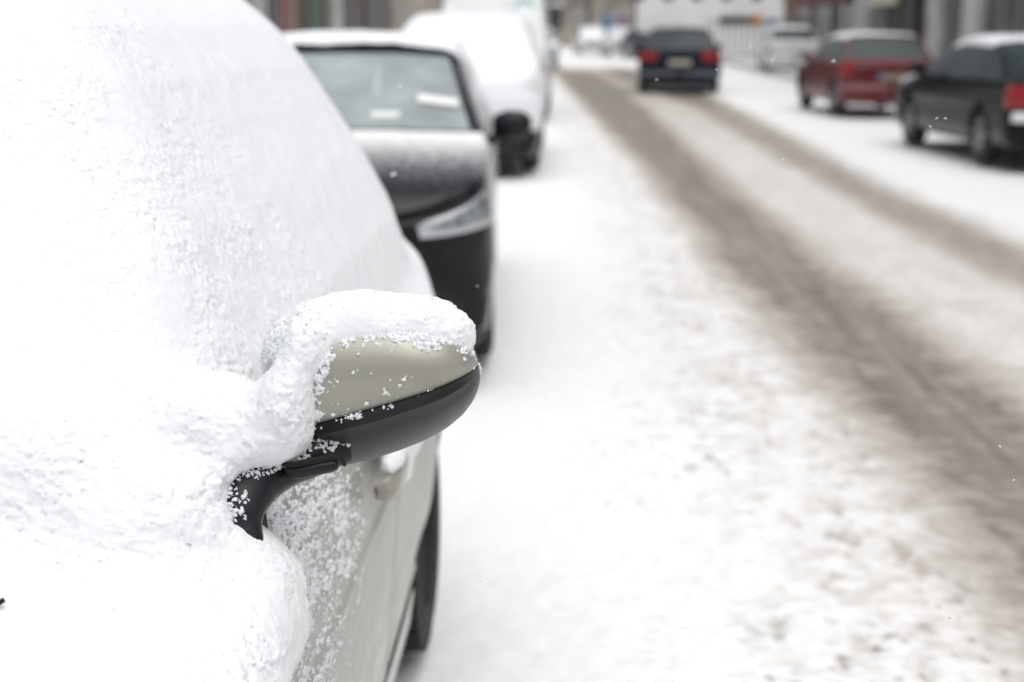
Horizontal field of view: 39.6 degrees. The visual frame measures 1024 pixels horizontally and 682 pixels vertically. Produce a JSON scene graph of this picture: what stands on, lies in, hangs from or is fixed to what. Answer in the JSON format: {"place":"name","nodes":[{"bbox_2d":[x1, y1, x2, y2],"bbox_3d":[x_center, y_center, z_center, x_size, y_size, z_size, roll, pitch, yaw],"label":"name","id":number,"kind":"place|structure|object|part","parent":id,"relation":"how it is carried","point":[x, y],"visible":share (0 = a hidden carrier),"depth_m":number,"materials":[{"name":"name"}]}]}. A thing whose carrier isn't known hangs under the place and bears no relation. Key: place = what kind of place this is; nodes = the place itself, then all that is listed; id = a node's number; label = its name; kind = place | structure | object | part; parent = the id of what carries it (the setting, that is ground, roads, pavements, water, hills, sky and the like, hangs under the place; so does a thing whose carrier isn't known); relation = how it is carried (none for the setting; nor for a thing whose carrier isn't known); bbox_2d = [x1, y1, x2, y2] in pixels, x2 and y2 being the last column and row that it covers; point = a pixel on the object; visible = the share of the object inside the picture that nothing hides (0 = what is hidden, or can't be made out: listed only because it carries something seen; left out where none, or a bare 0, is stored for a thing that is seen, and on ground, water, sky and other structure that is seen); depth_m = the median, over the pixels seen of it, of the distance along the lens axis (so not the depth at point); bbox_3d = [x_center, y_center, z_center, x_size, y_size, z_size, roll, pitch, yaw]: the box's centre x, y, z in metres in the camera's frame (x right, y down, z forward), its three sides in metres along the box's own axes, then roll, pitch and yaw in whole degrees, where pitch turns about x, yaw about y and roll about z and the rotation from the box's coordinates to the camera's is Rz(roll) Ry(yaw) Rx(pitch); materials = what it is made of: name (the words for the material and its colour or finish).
{"place":"outdoors","nodes":[
{"label":"outdoors","id":0,"kind":"place"},
{"bbox_2d":[391,46,1014,649],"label":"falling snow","id":1,"kind":"structure","parent":0,"point":[615,238],"depth_m":1.55,"materials":[{"name":"white snow"}]},
{"bbox_2d":[383,46,1023,681],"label":"road","id":2,"kind":"structure","parent":0,"point":[821,336],"depth_m":6.23,"materials":[{"name":"white snow"}]},
{"bbox_2d":[0,0,481,681],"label":"parked car","id":3,"kind":"object","parent":2,"relation":"on","point":[240,370],"visible":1,"depth_m":1.67,"materials":[{"name":"white"}]},
{"bbox_3d":[-0.262,0.426,2.256,0.048,0.700,1.045,0,13,2],"label":"front door","id":4,"kind":"part","parent":3,"relation":"part of","materials":[{"name":"beige paint"}]},
{"bbox_3d":[-0.215,0.254,3.155,0.061,0.645,0.772,0,13,2],"label":"rear door","id":5,"kind":"part","parent":3,"relation":"part of","materials":[{"name":"beige paint"}]},
{"bbox_2d":[245,0,294,32],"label":"shop building","id":6,"kind":"structure","parent":2,"relation":"on","point":[279,15],"depth_m":36.81,"materials":[{"name":"red"}]},
{"bbox_2d":[266,0,281,32],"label":"shop window","id":7,"kind":"structure","parent":6,"relation":"in","point":[273,7],"depth_m":36.32,"materials":[{"name":"grey glass"}]},
{"bbox_2d":[294,0,391,31],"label":"shop building","id":8,"kind":"structure","parent":2,"relation":"on","point":[341,15],"depth_m":47.13,"materials":[{"name":"green"}]},
{"bbox_2d":[342,0,360,29],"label":"shop window","id":9,"kind":"structure","parent":8,"relation":"in","point":[351,10],"depth_m":49.09,"materials":[{"name":"grey glass"}]},
{"bbox_2d":[365,0,388,31],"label":"shop window","id":10,"kind":"structure","parent":8,"relation":"in","point":[377,19],"depth_m":55.70,"materials":[{"name":"grey glass"}]},
{"bbox_2d":[282,30,531,356],"bbox_3d":[-0.957,-0.945,7.999,2.129,1.566,3.962,0,13,0],"label":"parked car","id":11,"kind":"object","parent":2,"relation":"on","point":[431,132],"visible":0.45,"depth_m":7.29,"materials":[{"name":"black paint"}]},
{"bbox_3d":[-0.965,-1.743,9.387,1.441,0.321,0.516,0,13,0],"label":"rear window","id":12,"kind":"part","parent":11,"relation":"part of","materials":[{"name":"glass"}]},
{"bbox_3d":[-0.229,-1.364,7.897,0.174,0.425,0.916,0,13,-1],"label":"side window","id":13,"kind":"part","parent":11,"relation":"part of","materials":[{"name":"white glass"}]},
{"bbox_3d":[-0.238,-1.626,8.989,0.191,0.405,1.072,0,13,0],"label":"side window","id":14,"kind":"part","parent":11,"relation":"part of","materials":[{"name":"white glass"}]},
{"bbox_2d":[403,12,546,169],"bbox_3d":[-0.632,-3.076,17.163,2.081,1.749,4.434,0,13,2],"label":"parked car","id":15,"kind":"object","parent":2,"relation":"on","point":[502,51],"visible":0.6,"depth_m":16.11,"materials":[{"name":"white paint"}]},
{"bbox_2d":[442,0,551,118],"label":"delivery van","id":16,"kind":"object","parent":2,"relation":"on","point":[533,13],"visible":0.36,"depth_m":24.65,"materials":[{"name":"white paint"}]},
{"bbox_3d":[0.538,-5.641,24.711,0.129,1.110,0.915,0,13,1],"label":"side window","id":17,"kind":"part","parent":16,"relation":"part of","materials":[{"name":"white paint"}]},
{"bbox_2d":[392,0,633,45],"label":"grey building","id":18,"kind":"structure","parent":2,"relation":"on","point":[573,19],"depth_m":109.28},
{"bbox_2d":[403,9,418,28],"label":"window","id":19,"kind":"structure","parent":18,"relation":"in","point":[408,14],"depth_m":108.98,"materials":[{"name":"grey glass"}]},
{"bbox_2d":[432,9,442,12],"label":"window","id":20,"kind":"structure","parent":18,"relation":"in","point":[433,10],"depth_m":108.98,"materials":[{"name":"white"}]},
{"bbox_2d":[547,9,561,32],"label":"window","id":21,"kind":"structure","parent":18,"relation":"in","point":[557,30],"depth_m":109.40,"materials":[{"name":"grey glass"}]},
{"bbox_2d":[575,9,590,32],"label":"window","id":22,"kind":"structure","parent":18,"relation":"in","point":[580,14],"depth_m":109.40,"materials":[{"name":"grey glass"}]},
{"bbox_2d":[604,9,618,31],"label":"window","id":23,"kind":"structure","parent":18,"relation":"in","point":[613,13],"depth_m":109.43,"materials":[{"name":"grey glass"}]},
{"bbox_2d":[548,27,558,67],"bbox_3d":[0.929,-11.341,54.851,1.780,1.537,4.305,0,13,2],"label":"parked car","id":24,"kind":"object","parent":2,"relation":"on","point":[554,42],"visible":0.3,"depth_m":53.36,"materials":[{"name":"grey paint"}]},
{"bbox_2d":[548,0,561,34],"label":"traffic light","id":25,"kind":"object","parent":2,"relation":"on","point":[555,15],"visible":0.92,"depth_m":58.75,"materials":[{"name":"black metal"}]},
{"bbox_2d":[545,0,585,18],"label":"bare tree","id":26,"kind":"object","parent":2,"relation":"on","point":[551,1],"visible":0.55,"depth_m":89.47,"materials":[{"name":"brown plant"}]},
{"bbox_2d":[573,26,604,53],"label":"parked car","id":27,"kind":"object","parent":2,"relation":"on","point":[587,37],"visible":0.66,"depth_m":81.03,"materials":[{"name":"white paint"}]},
{"bbox_2d":[578,0,623,25],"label":"bare tree","id":28,"kind":"object","parent":2,"relation":"on","point":[588,7],"visible":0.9,"depth_m":95.27,"materials":[{"name":"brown plant"}]},
{"bbox_2d":[600,15,612,54],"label":"street sign","id":29,"kind":"object","parent":2,"relation":"on","point":[606,22],"visible":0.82,"depth_m":77.84,"materials":[{"name":"blue metal"}]},
{"bbox_2d":[601,26,632,55],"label":"parked car","id":30,"kind":"object","parent":2,"relation":"on","point":[612,36],"visible":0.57,"depth_m":75.28,"materials":[{"name":"white paint"}]},
{"bbox_2d":[617,15,629,26],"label":"street sign","id":31,"kind":"object","parent":2,"relation":"on","point":[623,20],"visible":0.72,"depth_m":76.81,"materials":[{"name":"purple metal"}]},
{"bbox_2d":[628,0,636,27],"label":"bare tree","id":32,"kind":"object","parent":2,"relation":"on","point":[633,2],"visible":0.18,"depth_m":92.30,"materials":[{"name":"brown plant"}]},
{"bbox_2d":[621,28,648,58],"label":"parked car","id":33,"kind":"object","parent":2,"relation":"on","point":[631,38],"visible":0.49,"depth_m":69.54,"materials":[{"name":"grey paint"}]},
{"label":"side window","id":34,"kind":"part","parent":33,"relation":"part of","materials":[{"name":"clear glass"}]},
{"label":"side window","id":35,"kind":"part","parent":33,"relation":"part of","materials":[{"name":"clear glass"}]},
{"bbox_2d":[634,24,722,90],"bbox_3d":[4.257,-7.267,36.338,2.289,1.615,4.721,1,13,6],"label":"moving car","id":36,"kind":"object","parent":2,"relation":"on","point":[679,56],"visible":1,"depth_m":34.20,"materials":[{"name":"blue paint"}]},
{"bbox_3d":[4.058,-7.260,34.333,1.645,0.438,0.372,1,13,6],"label":"rear window","id":37,"kind":"part","parent":36,"relation":"part of","materials":[{"name":"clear glass"}]},
{"bbox_2d":[706,20,782,57],"bbox_3d":[10.763,-13.616,64.162,4.100,1.650,0.040,4,13,16],"label":"railing","id":38,"kind":"object","parent":2,"relation":"on","point":[744,21],"visible":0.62,"depth_m":64.25,"materials":[{"name":"black metal"}]},
{"bbox_2d":[721,59,894,106],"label":"kerb","id":39,"kind":"structure","parent":2,"relation":"on","point":[783,75],"depth_m":48.66,"materials":[{"name":"stone"}]},
{"bbox_2d":[783,0,876,44],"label":"shop building","id":40,"kind":"structure","parent":2,"relation":"on","point":[824,20],"depth_m":50.36,"materials":[{"name":"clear glass"}]},
{"bbox_2d":[795,6,812,28],"bbox_3d":[11.558,-12.691,56.427,0.097,2.300,3.570,0,13,2],"label":"shop window","id":41,"kind":"structure","parent":40,"relation":"in","point":[803,15],"depth_m":56.11,"materials":[{"name":"grey glass"}]},
{"bbox_2d":[814,4,833,44],"bbox_3d":[11.373,-11.683,51.891,0.097,2.300,3.270,0,13,2],"label":"shop window","id":42,"kind":"structure","parent":40,"relation":"in","point":[823,29],"depth_m":51.80,"materials":[{"name":"grey glass"}]},
{"bbox_2d":[837,0,853,32],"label":"shop window","id":43,"kind":"structure","parent":40,"relation":"in","point":[845,11],"depth_m":47.57,"materials":[{"name":"grey glass"}]},
{"bbox_2d":[796,32,933,114],"bbox_3d":[6.602,-5.082,26.838,2.169,1.471,4.116,0,13,-1],"label":"parked car","id":44,"kind":"object","parent":2,"relation":"on","point":[868,68],"visible":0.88,"depth_m":25.19,"materials":[{"name":"red paint"}]},
{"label":"side window","id":45,"kind":"part","parent":44,"relation":"part of","materials":[{"name":"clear glass"}]},
{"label":"side window","id":46,"kind":"part","parent":44,"relation":"part of","materials":[{"name":"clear glass"}]},
{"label":"rear window","id":47,"kind":"part","parent":44,"relation":"part of","materials":[{"name":"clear glass"}]},
{"bbox_2d":[868,0,926,45],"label":"shop building","id":48,"kind":"structure","parent":2,"relation":"on","point":[902,16],"depth_m":39.71,"materials":[{"name":"silver concrete"}]},
{"bbox_2d":[874,7,887,31],"bbox_3d":[10.982,-9.207,42.359,0.097,1.400,1.370,0,13,2],"label":"shop window","id":49,"kind":"structure","parent":48,"relation":"in","point":[881,14],"depth_m":42.22,"materials":[{"name":"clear glass"}]},
{"bbox_2d":[888,0,903,32],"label":"door","id":50,"kind":"structure","parent":48,"relation":"in","point":[895,19],"depth_m":40.44,"materials":[{"name":"silver metal"}]},
{"bbox_2d":[895,34,1023,163],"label":"parked car","id":51,"kind":"object","parent":2,"relation":"on","point":[971,89],"visible":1,"depth_m":17.06,"materials":[{"name":"black paint"}]},
{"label":"side window","id":52,"kind":"part","parent":51,"relation":"part of","materials":[{"name":"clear glass"}]},
{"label":"side window","id":53,"kind":"part","parent":51,"relation":"part of","materials":[{"name":"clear glass"}]},
{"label":"side window","id":54,"kind":"part","parent":51,"relation":"part of","materials":[{"name":"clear glass"}]},
{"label":"rear window","id":55,"kind":"part","parent":51,"relation":"part of","materials":[{"name":"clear glass"}]},
{"bbox_2d":[634,0,783,58],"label":"white building","id":56,"kind":"structure","parent":0,"point":[651,15],"depth_m":68.48,"materials":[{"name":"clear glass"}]},
{"bbox_2d":[727,59,798,74],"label":"pavement","id":57,"kind":"structure","parent":0,"point":[792,70],"depth_m":49.97,"materials":[{"name":"white snow"}]},
{"bbox_2d":[757,25,820,71],"bbox_3d":[9.433,-10.024,48.651,1.780,1.536,4.305,1,13,4],"label":"parked car","id":58,"kind":"object","parent":57,"relation":"on","point":[783,45],"visible":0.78,"depth_m":46.78,"materials":[{"name":"white paint"}]},
{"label":"side window","id":59,"kind":"part","parent":58,"relation":"part of","materials":[{"name":"grey glass"}]},
{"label":"rear window","id":60,"kind":"part","parent":58,"relation":"part of","materials":[{"name":"grey glass"}]},
{"bbox_2d":[925,0,1023,59],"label":"office building","id":61,"kind":"structure","parent":0,"point":[950,23],"depth_m":32.60,"materials":[{"name":"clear glass"}]},
{"bbox_2d":[945,0,962,50],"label":"shop window","id":62,"kind":"structure","parent":61,"relation":"in","point":[953,25],"depth_m":34.29,"materials":[{"name":"grey glass"}]},
{"bbox_2d":[984,0,1023,34],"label":"shop window","id":63,"kind":"structure","parent":61,"relation":"in","point":[1001,16],"depth_m":30.22,"materials":[{"name":"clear glass"}]}
]}

